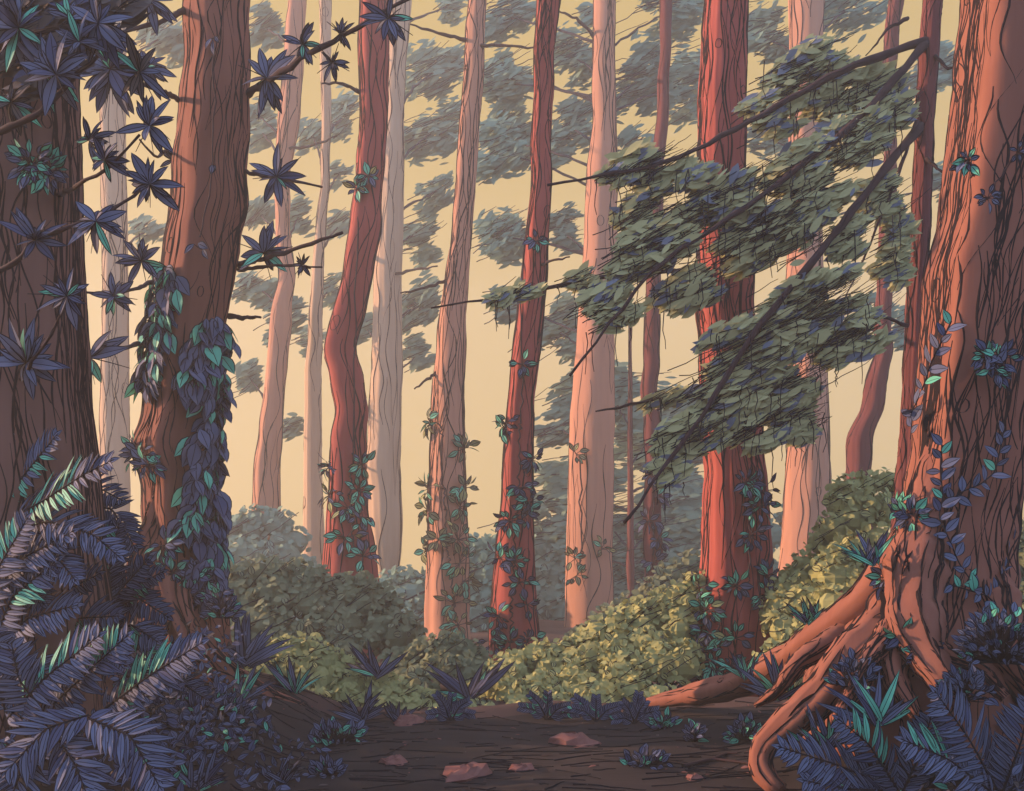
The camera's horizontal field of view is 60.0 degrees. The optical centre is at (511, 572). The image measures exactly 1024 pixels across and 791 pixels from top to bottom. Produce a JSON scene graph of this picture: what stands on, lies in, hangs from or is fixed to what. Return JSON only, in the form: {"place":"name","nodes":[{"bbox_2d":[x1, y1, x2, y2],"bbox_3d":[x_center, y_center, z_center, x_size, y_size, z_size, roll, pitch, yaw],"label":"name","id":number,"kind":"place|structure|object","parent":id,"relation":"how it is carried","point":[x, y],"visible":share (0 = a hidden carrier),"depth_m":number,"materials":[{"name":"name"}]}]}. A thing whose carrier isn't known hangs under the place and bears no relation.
{"place":"outdoors","nodes":[
{"label":"outdoors","id":0,"kind":"place"},
{"bbox_2d":[0,674,1013,790],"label":"path","id":1,"kind":"structure","parent":0,"point":[624,776],"depth_m":7.13,"materials":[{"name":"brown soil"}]},
{"bbox_2d":[0,508,84,746],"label":"fern","id":2,"kind":"object","parent":1,"relation":"on","point":[12,566],"visible":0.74,"depth_m":5.07,"materials":[{"name":"purple plant"}]},
{"bbox_2d":[3,427,128,613],"bbox_3d":[-2.792,0.089,5.199,1.281,2.015,0.292,0,0,27],"label":"fern","id":3,"kind":"object","parent":1,"relation":"on","point":[113,554],"visible":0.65,"depth_m":5.10,"materials":[{"name":"purple plant"}]},
{"bbox_2d":[68,561,133,677],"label":"fern","id":4,"kind":"object","parent":1,"relation":"on","point":[96,608],"visible":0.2,"depth_m":5.43,"materials":[{"name":"purple plant"}]},
{"bbox_2d":[0,621,209,737],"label":"fern","id":5,"kind":"object","parent":1,"relation":"on","point":[35,684],"visible":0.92,"depth_m":4.85,"materials":[{"name":"purple plant"}]},
{"bbox_2d":[103,516,167,652],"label":"fern","id":6,"kind":"object","parent":1,"relation":"on","point":[117,570],"visible":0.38,"depth_m":5.87,"materials":[{"name":"purple plant"}]},
{"bbox_2d":[101,471,175,625],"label":"fern","id":7,"kind":"object","parent":1,"relation":"on","point":[148,594],"visible":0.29,"depth_m":6.04,"materials":[{"name":"purple plant"}]},
{"bbox_2d":[0,621,331,790],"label":"ground cover","id":8,"kind":"object","parent":1,"relation":"on","point":[236,732],"visible":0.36,"depth_m":6.31,"materials":[{"name":"purple plant"}]},
{"bbox_2d":[126,621,213,707],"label":"fern","id":9,"kind":"object","parent":1,"relation":"on","point":[202,691],"visible":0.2,"depth_m":6.75,"materials":[{"name":"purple plant"}]},
{"bbox_2d":[168,744,230,790],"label":"strap leaved plant","id":10,"kind":"object","parent":1,"relation":"on","point":[208,779],"visible":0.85,"depth_m":5.52,"materials":[{"name":"purple plant"}]},
{"bbox_2d":[151,682,257,716],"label":"leafy plant","id":11,"kind":"object","parent":1,"relation":"on","point":[228,705],"visible":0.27,"depth_m":7.01,"materials":[{"name":"purple plant"}]},
{"bbox_2d":[212,662,274,699],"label":"strap leaved plant","id":12,"kind":"object","parent":1,"relation":"on","point":[250,680],"visible":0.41,"depth_m":7.71,"materials":[{"name":"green plant"}]},
{"bbox_2d":[254,748,304,783],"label":"strap leaved plant","id":13,"kind":"object","parent":1,"relation":"on","point":[284,775],"visible":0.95,"depth_m":6.24,"materials":[{"name":"purple plant"}]},
{"bbox_2d":[307,753,348,778],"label":"leafy plant","id":14,"kind":"object","parent":1,"relation":"on","point":[336,766],"visible":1,"depth_m":6.51,"materials":[{"name":"purple plant"}]},
{"bbox_2d":[307,716,368,746],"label":"leafy plant","id":15,"kind":"object","parent":1,"relation":"on","point":[322,729],"visible":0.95,"depth_m":7.80,"materials":[{"name":"teal plant"}]},
{"bbox_2d":[328,679,389,721],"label":"strap leaved plant","id":16,"kind":"object","parent":1,"relation":"on","point":[369,710],"visible":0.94,"depth_m":8.87,"materials":[{"name":"purple plant"}]},
{"bbox_2d":[378,754,408,765],"bbox_3d":[-0.930,1.485,6.949,0.258,0.118,0.158,0,0,0],"label":"stone","id":17,"kind":"object","parent":1,"relation":"on","point":[397,760],"visible":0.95,"depth_m":6.92,"materials":[{"name":"stone"}]},
{"bbox_2d":[383,701,418,721],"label":"strap leaved plant","id":18,"kind":"object","parent":1,"relation":"on","point":[392,712],"visible":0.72,"depth_m":8.82,"materials":[{"name":"purple plant"}]},
{"bbox_2d":[393,712,426,725],"bbox_3d":[-0.999,1.454,8.710,0.347,0.197,0.262,0,0,0],"label":"stone","id":19,"kind":"object","parent":1,"relation":"on","point":[406,719],"visible":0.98,"depth_m":8.65,"materials":[{"name":"stone"}]},
{"bbox_2d":[425,690,475,721],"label":"ferny sprig","id":20,"kind":"object","parent":1,"relation":"on","point":[451,708],"visible":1,"depth_m":8.78,"materials":[{"name":"plant"}]},
{"bbox_2d":[440,761,492,782],"bbox_3d":[-0.341,1.486,6.589,0.401,0.152,0.337,0,0,0],"label":"stone","id":21,"kind":"object","parent":1,"relation":"on","point":[470,771],"visible":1,"depth_m":6.55,"materials":[{"name":"stone"}]},
{"bbox_2d":[506,762,534,771],"bbox_3d":[0.066,1.492,6.755,0.219,0.109,0.162,0,0,-11],"label":"stone","id":22,"kind":"object","parent":1,"relation":"on","point":[525,767],"visible":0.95,"depth_m":6.72,"materials":[{"name":"stone"}]},
{"bbox_2d":[517,690,579,720],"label":"ferny sprig","id":23,"kind":"object","parent":1,"relation":"on","point":[538,708],"visible":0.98,"depth_m":9.05,"materials":[{"name":"plant"}]},
{"bbox_2d":[548,731,601,747],"bbox_3d":[0.563,1.474,7.717,0.390,0.182,0.333,0,0,-34],"label":"stone","id":24,"kind":"object","parent":1,"relation":"on","point":[574,739],"visible":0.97,"depth_m":7.65,"materials":[{"name":"stone"}]},
{"bbox_2d":[569,692,622,721],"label":"ferny sprig","id":25,"kind":"object","parent":1,"relation":"on","point":[585,709],"visible":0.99,"depth_m":8.90,"materials":[{"name":"plant"}]},
{"bbox_2d":[610,690,660,724],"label":"ferny sprig","id":26,"kind":"object","parent":1,"relation":"on","point":[638,709],"visible":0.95,"depth_m":8.67,"materials":[{"name":"plant"}]},
{"bbox_2d":[619,743,673,769],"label":"leafy plant","id":27,"kind":"object","parent":1,"relation":"on","point":[654,757],"visible":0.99,"depth_m":6.72,"materials":[{"name":"purple plant"}]},
{"bbox_2d":[643,706,682,729],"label":"leafy plant","id":28,"kind":"object","parent":1,"relation":"on","point":[656,718],"visible":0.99,"depth_m":8.34,"materials":[{"name":"teal plant"}]},
{"bbox_2d":[683,773,705,780],"bbox_3d":[1.320,1.477,6.380,0.161,0.076,0.120,0,0,0],"label":"stone","id":29,"kind":"object","parent":1,"relation":"on","point":[693,777],"visible":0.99,"depth_m":6.36,"materials":[{"name":"stone"}]},
{"bbox_2d":[682,718,708,741],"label":"leafy plant","id":30,"kind":"object","parent":1,"relation":"on","point":[693,731],"visible":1,"depth_m":7.67,"materials":[{"name":"purple plant"}]},
{"bbox_2d":[682,752,747,767],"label":"fallen twig","id":31,"kind":"object","parent":1,"relation":"on","point":[714,758],"visible":0.84,"depth_m":6.90,"materials":[{"name":"brown wood"}]},
{"bbox_2d":[722,711,762,743],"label":"leafy plant","id":32,"kind":"object","parent":1,"relation":"on","point":[740,722],"visible":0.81,"depth_m":7.71,"materials":[{"name":"green plant"}]},
{"bbox_2d":[646,0,1023,790],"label":"tree","id":33,"kind":"object","parent":1,"relation":"on","point":[974,274],"visible":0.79,"depth_m":6.06,"materials":[{"name":"brown plant"}]},
{"bbox_2d":[709,647,763,680],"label":"strap leaved plant","id":34,"kind":"object","parent":33,"relation":"on","point":[738,662],"visible":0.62,"depth_m":7.62,"materials":[{"name":"teal plant"}]},
{"bbox_2d":[733,648,804,701],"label":"strap leaved plant","id":35,"kind":"object","parent":33,"relation":"on","point":[759,687],"visible":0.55,"depth_m":6.46,"materials":[{"name":"purple plant"}]},
{"bbox_2d":[783,595,823,625],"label":"strap leaved plant","id":36,"kind":"object","parent":33,"relation":"on","point":[810,614],"visible":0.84,"depth_m":6.76,"materials":[{"name":"green plant"}]},
{"bbox_2d":[786,702,861,748],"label":"strap leaved plant","id":37,"kind":"object","parent":33,"relation":"on","point":[825,731],"visible":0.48,"depth_m":5.57,"materials":[{"name":"purple plant"}]},
{"bbox_2d":[823,647,882,691],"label":"leafy plant","id":38,"kind":"object","parent":33,"relation":"on","point":[844,667],"visible":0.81,"depth_m":5.62,"materials":[{"name":"purple plant"}]},
{"bbox_2d":[832,528,895,566],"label":"strap leaved plant","id":39,"kind":"object","parent":33,"relation":"on","point":[874,553],"visible":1,"depth_m":5.82,"materials":[{"name":"green plant"}]},
{"bbox_2d":[816,670,918,726],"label":"strap leaved plant","id":40,"kind":"object","parent":33,"relation":"on","point":[886,710],"visible":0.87,"depth_m":5.46,"materials":[{"name":"teal plant"}]},
{"bbox_2d":[865,491,943,668],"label":"ivy","id":41,"kind":"object","parent":33,"relation":"attached to","point":[891,641],"visible":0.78,"depth_m":5.99,"materials":[{"name":"teal plant"}]},
{"bbox_2d":[901,310,966,438],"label":"climbing vine","id":42,"kind":"object","parent":33,"relation":"attached to","point":[913,414],"visible":1,"depth_m":6.03,"materials":[{"name":"plant"}]},
{"bbox_2d":[920,433,991,597],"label":"climbing vine","id":43,"kind":"object","parent":33,"relation":"attached to","point":[948,502],"visible":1,"depth_m":5.91,"materials":[{"name":"plant"}]},
{"bbox_2d":[927,663,998,705],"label":"leafy plant","id":44,"kind":"object","parent":33,"relation":"on","point":[973,676],"visible":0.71,"depth_m":5.32,"materials":[{"name":"purple plant"}]},
{"bbox_2d":[949,147,979,177],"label":"ivy","id":45,"kind":"object","parent":33,"relation":"attached to","point":[958,165],"visible":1,"depth_m":5.91,"materials":[{"name":"green plant"}]},
{"bbox_2d":[943,572,995,606],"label":"climbing vine","id":46,"kind":"object","parent":33,"relation":"attached to","point":[973,583],"visible":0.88,"depth_m":5.79,"materials":[{"name":"blue plant"}]},
{"bbox_2d":[946,420,1011,505],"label":"climbing vine","id":47,"kind":"object","parent":33,"relation":"attached to","point":[991,465],"visible":1,"depth_m":5.93,"materials":[{"name":"blue plant"}]},
{"bbox_2d":[951,601,1023,668],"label":"leafy plant","id":48,"kind":"object","parent":33,"relation":"on","point":[1006,631],"visible":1,"depth_m":5.36,"materials":[{"name":"blue plant"}]},
{"bbox_2d":[970,338,1023,388],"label":"ivy","id":49,"kind":"object","parent":33,"relation":"attached to","point":[992,368],"visible":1,"depth_m":5.88,"materials":[{"name":"purple plant"}]},
{"bbox_2d":[973,140,1023,213],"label":"ivy","id":50,"kind":"object","parent":33,"relation":"attached to","point":[996,196],"visible":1,"depth_m":5.83,"materials":[{"name":"purple plant"}]},
{"bbox_2d":[993,503,1022,587],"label":"climbing vine","id":51,"kind":"object","parent":33,"relation":"attached to","point":[995,583],"visible":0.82,"depth_m":5.98,"materials":[{"name":"blue plant"}]},
{"bbox_2d":[772,706,945,790],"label":"fern","id":52,"kind":"object","parent":1,"relation":"on","point":[817,771],"visible":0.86,"depth_m":5.24,"materials":[{"name":"purple plant"}]},
{"bbox_2d":[894,679,1023,790],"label":"fern","id":53,"kind":"object","parent":1,"relation":"on","point":[951,738],"visible":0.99,"depth_m":4.98,"materials":[{"name":"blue plant"}]},
{"bbox_2d":[254,619,787,720],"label":"ground","id":54,"kind":"structure","parent":0,"point":[552,629],"depth_m":9.18,"materials":[{"name":"soil"}]},
{"bbox_2d":[0,707,177,790],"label":"fern","id":55,"kind":"object","parent":54,"relation":"on","point":[25,763],"visible":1,"depth_m":4.49,"materials":[{"name":"purple plant"}]},
{"bbox_2d":[0,0,184,757],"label":"tree","id":56,"kind":"object","parent":54,"relation":"on","point":[48,48],"visible":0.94,"depth_m":5.35,"materials":[{"name":"brown plant"}]},
{"bbox_2d":[4,139,68,195],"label":"ivy","id":57,"kind":"object","parent":56,"relation":"attached to","point":[36,172],"visible":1,"depth_m":5.27,"materials":[{"name":"green plant"}]},
{"bbox_2d":[99,8,183,623],"bbox_3d":[-11.289,-9.574,26.247,2.541,22.405,5.951,0,0,0],"label":"tree","id":58,"kind":"object","parent":54,"relation":"on","point":[114,415],"visible":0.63,"depth_m":23.79,"materials":[{"name":"pink plant"}]},
{"bbox_2d":[80,0,412,705],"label":"tree","id":59,"kind":"object","parent":54,"relation":"on","point":[164,425],"visible":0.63,"depth_m":8.68,"materials":[{"name":"brown plant"}]},
{"bbox_2d":[124,261,189,406],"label":"ivy","id":60,"kind":"object","parent":59,"relation":"attached to","point":[169,300],"visible":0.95,"depth_m":8.64,"materials":[{"name":"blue plant"}]},
{"bbox_2d":[118,431,215,610],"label":"ivy","id":61,"kind":"object","parent":59,"relation":"attached to","point":[130,450],"visible":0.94,"depth_m":8.54,"materials":[{"name":"teal plant"}]},
{"bbox_2d":[184,36,218,258],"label":"ivy","id":62,"kind":"object","parent":59,"relation":"attached to","point":[202,245],"visible":1,"depth_m":8.58,"materials":[{"name":"brown plant"}]},
{"bbox_2d":[166,316,240,616],"bbox_3d":[-3.030,-1.026,8.747,0.603,2.938,0.613,0,0,0],"label":"ivy","id":63,"kind":"object","parent":59,"relation":"attached to","point":[201,382],"visible":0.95,"depth_m":8.59,"materials":[{"name":"blue plant"}]},
{"bbox_2d":[199,584,246,622],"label":"leafy plant","id":64,"kind":"object","parent":59,"relation":"on","point":[214,605],"visible":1,"depth_m":8.16,"materials":[{"name":"purple plant"}]},
{"bbox_2d":[228,612,296,668],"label":"strap leaved plant","id":65,"kind":"object","parent":54,"relation":"on","point":[258,651],"visible":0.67,"depth_m":9.05,"materials":[{"name":"purple plant"}]},
{"bbox_2d":[227,503,317,620],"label":"bush","id":66,"kind":"object","parent":54,"relation":"on","point":[250,531],"visible":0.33,"depth_m":26.16,"materials":[{"name":"grey plant"}]},
{"bbox_2d":[231,0,336,539],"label":"tree","id":67,"kind":"object","parent":54,"relation":"on","point":[277,299],"visible":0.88,"depth_m":27.91,"materials":[{"name":"pink plant"}]},
{"bbox_2d":[264,654,321,693],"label":"strap leaved plant","id":68,"kind":"object","parent":54,"relation":"on","point":[291,683],"visible":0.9,"depth_m":8.86,"materials":[{"name":"purple plant"}]},
{"bbox_2d":[290,0,358,566],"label":"tree","id":69,"kind":"object","parent":54,"relation":"on","point":[337,113],"visible":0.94,"depth_m":30.88,"materials":[{"name":"pink plant"}]},
{"bbox_2d":[228,554,431,679],"bbox_3d":[-2.892,0.900,12.841,3.868,2.373,1.934,0,0,0],"label":"bush","id":70,"kind":"object","parent":54,"relation":"on","point":[344,609],"visible":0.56,"depth_m":13.12,"materials":[{"name":"green plant"}]},
{"bbox_2d":[244,631,446,710],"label":"bush","id":71,"kind":"object","parent":54,"relation":"on","point":[337,681],"visible":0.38,"depth_m":10.05,"materials":[{"name":"green plant"}]},
{"bbox_2d":[345,638,408,679],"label":"strap leaved plant","id":72,"kind":"object","parent":71,"relation":"on","point":[369,665],"visible":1,"depth_m":9.88,"materials":[{"name":"purple plant"}]},
{"bbox_2d":[321,0,388,659],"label":"tree","id":73,"kind":"object","parent":54,"relation":"on","point":[372,91],"visible":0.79,"depth_m":15.27,"materials":[{"name":"red plant"}]},
{"bbox_2d":[317,161,381,571],"bbox_3d":[-2.807,-3.487,15.197,1.196,7.053,0.641,0,0,0],"label":"ivy","id":74,"kind":"object","parent":73,"relation":"attached to","point":[350,511],"visible":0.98,"depth_m":15.11,"materials":[{"name":"green plant"}]},
{"bbox_2d":[378,564,425,629],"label":"bush","id":75,"kind":"object","parent":54,"relation":"on","point":[409,582],"visible":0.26,"depth_m":24.11,"materials":[{"name":"plant"}]},
{"bbox_2d":[357,0,467,577],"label":"tree","id":76,"kind":"object","parent":54,"relation":"on","point":[394,316],"visible":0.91,"depth_m":28.87,"materials":[{"name":"pink plant"}]},
{"bbox_2d":[388,629,497,703],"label":"bush","id":77,"kind":"object","parent":54,"relation":"on","point":[444,651],"visible":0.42,"depth_m":11.14,"materials":[{"name":"green plant"}]},
{"bbox_2d":[425,658,514,698],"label":"strap leaved plant","id":78,"kind":"object","parent":77,"relation":"on","point":[483,683],"visible":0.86,"depth_m":10.13,"materials":[{"name":"purple plant"}]},
{"bbox_2d":[400,0,532,638],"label":"tree","id":79,"kind":"object","parent":54,"relation":"on","point":[448,392],"visible":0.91,"depth_m":19.78,"materials":[{"name":"orange plant"}]},
{"bbox_2d":[414,407,482,637],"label":"ivy","id":80,"kind":"object","parent":79,"relation":"attached to","point":[446,541],"visible":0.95,"depth_m":19.53,"materials":[{"name":"green plant"}]},
{"bbox_2d":[469,529,496,632],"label":"bush","id":81,"kind":"object","parent":54,"relation":"on","point":[483,554],"visible":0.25,"depth_m":22.89,"materials":[{"name":"plant"}]},
{"bbox_2d":[488,0,569,669],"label":"tree","id":82,"kind":"object","parent":54,"relation":"on","point":[536,266],"visible":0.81,"depth_m":13.36,"materials":[{"name":"red plant"}]},
{"bbox_2d":[477,228,549,654],"bbox_3d":[0.014,-1.905,13.229,1.105,6.449,0.562,0,0,0],"label":"ivy","id":83,"kind":"object","parent":82,"relation":"attached to","point":[500,641],"visible":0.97,"depth_m":13.18,"materials":[{"name":"green plant"}]},
{"bbox_2d":[471,0,703,626],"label":"tree","id":84,"kind":"object","parent":54,"relation":"on","point":[504,135],"visible":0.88,"depth_m":26.09,"materials":[{"name":"pink plant"}]},
{"bbox_2d":[564,442,616,585],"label":"ivy","id":85,"kind":"object","parent":84,"relation":"attached to","point":[580,556],"visible":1,"depth_m":24.32,"materials":[{"name":"green plant"}]},
{"bbox_2d":[466,568,710,706],"bbox_3d":[0.900,0.932,10.388,3.521,2.045,1.710,0,0,0],"label":"bush","id":86,"kind":"object","parent":54,"relation":"on","point":[567,668],"visible":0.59,"depth_m":10.53,"materials":[{"name":"green plant"}]},
{"bbox_2d":[477,292,703,598],"bbox_3d":[3.078,-3.415,29.800,8.456,11.019,6.216,0,0,0],"label":"tree","id":87,"kind":"object","parent":54,"relation":"on","point":[681,516],"visible":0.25,"depth_m":28.69,"materials":[{"name":"grey plant"}]},
{"bbox_2d":[431,0,772,696],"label":"tree","id":88,"kind":"object","parent":54,"relation":"on","point":[722,85],"visible":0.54,"depth_m":10.72,"materials":[{"name":"red plant"}]},
{"bbox_2d":[685,571,768,681],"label":"ivy","id":89,"kind":"object","parent":88,"relation":"attached to","point":[703,637],"visible":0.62,"depth_m":10.49,"materials":[{"name":"teal plant"}]},
{"bbox_2d":[720,467,781,600],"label":"ivy","id":90,"kind":"object","parent":88,"relation":"attached to","point":[750,492],"visible":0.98,"depth_m":10.54,"materials":[{"name":"green plant"}]},
{"bbox_2d":[534,510,701,620],"bbox_3d":[3.251,0.622,28.817,7.151,5.702,2.712,0,0,0],"label":"bush","id":91,"kind":"object","parent":54,"relation":"on","point":[550,590],"visible":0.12,"depth_m":28.67,"materials":[{"name":"plant"}]},
{"bbox_2d":[557,548,700,653],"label":"bush","id":92,"kind":"object","parent":54,"relation":"on","point":[686,562],"visible":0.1,"depth_m":16.75,"materials":[{"name":"green plant"}]},
{"bbox_2d":[640,0,671,582],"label":"tree","id":93,"kind":"object","parent":54,"relation":"on","point":[651,349],"visible":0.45,"depth_m":18.88,"materials":[{"name":"red plant"}]},
{"bbox_2d":[634,469,673,574],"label":"ivy","id":94,"kind":"object","parent":93,"relation":"attached to","point":[659,555],"visible":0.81,"depth_m":18.74,"materials":[{"name":"green plant"}]},
{"bbox_2d":[644,676,698,690],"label":"strap leaved plant","id":95,"kind":"object","parent":54,"relation":"on","point":[676,683],"visible":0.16,"depth_m":10.33,"materials":[{"name":"teal plant"}]},
{"bbox_2d":[547,0,951,530],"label":"tree","id":96,"kind":"object","parent":54,"relation":"on","point":[753,381],"visible":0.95,"depth_m":8.80,"materials":[{"name":"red plant"}]},
{"bbox_2d":[770,503,782,582],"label":"bush","id":97,"kind":"object","parent":54,"relation":"on","point":[776,530],"visible":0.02,"depth_m":27.22,"materials":[{"name":"plant"}]},
{"bbox_2d":[751,467,894,697],"bbox_3d":[3.831,0.108,10.058,2.445,2.784,1.702,0,0,0],"label":"bush","id":98,"kind":"object","parent":54,"relation":"on","point":[851,504],"visible":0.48,"depth_m":10.39,"materials":[{"name":"green plant"}]},
{"bbox_2d":[747,0,954,617],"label":"tree","id":99,"kind":"object","parent":54,"relation":"on","point":[808,477],"visible":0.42,"depth_m":22.90,"materials":[{"name":"pink plant"}]},
{"bbox_2d":[841,0,903,591],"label":"tree","id":100,"kind":"object","parent":54,"relation":"on","point":[859,446],"visible":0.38,"depth_m":16.87,"materials":[{"name":"red plant"}]},
{"bbox_2d":[819,724,1023,790],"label":"ground cover","id":101,"kind":"object","parent":54,"relation":"on","point":[1016,769],"visible":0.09,"depth_m":5.40,"materials":[{"name":"purple plant"}]},
{"bbox_2d":[1019,519,1023,609],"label":"bush","id":102,"kind":"object","parent":54,"relation":"on","point":[1021,556],"visible":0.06,"depth_m":8.92,"materials":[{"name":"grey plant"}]},
{"bbox_2d":[80,0,1023,573],"label":"sky","id":103,"kind":"structure","parent":0,"point":[487,372],"materials":[{"name":"beige"}]}
]}

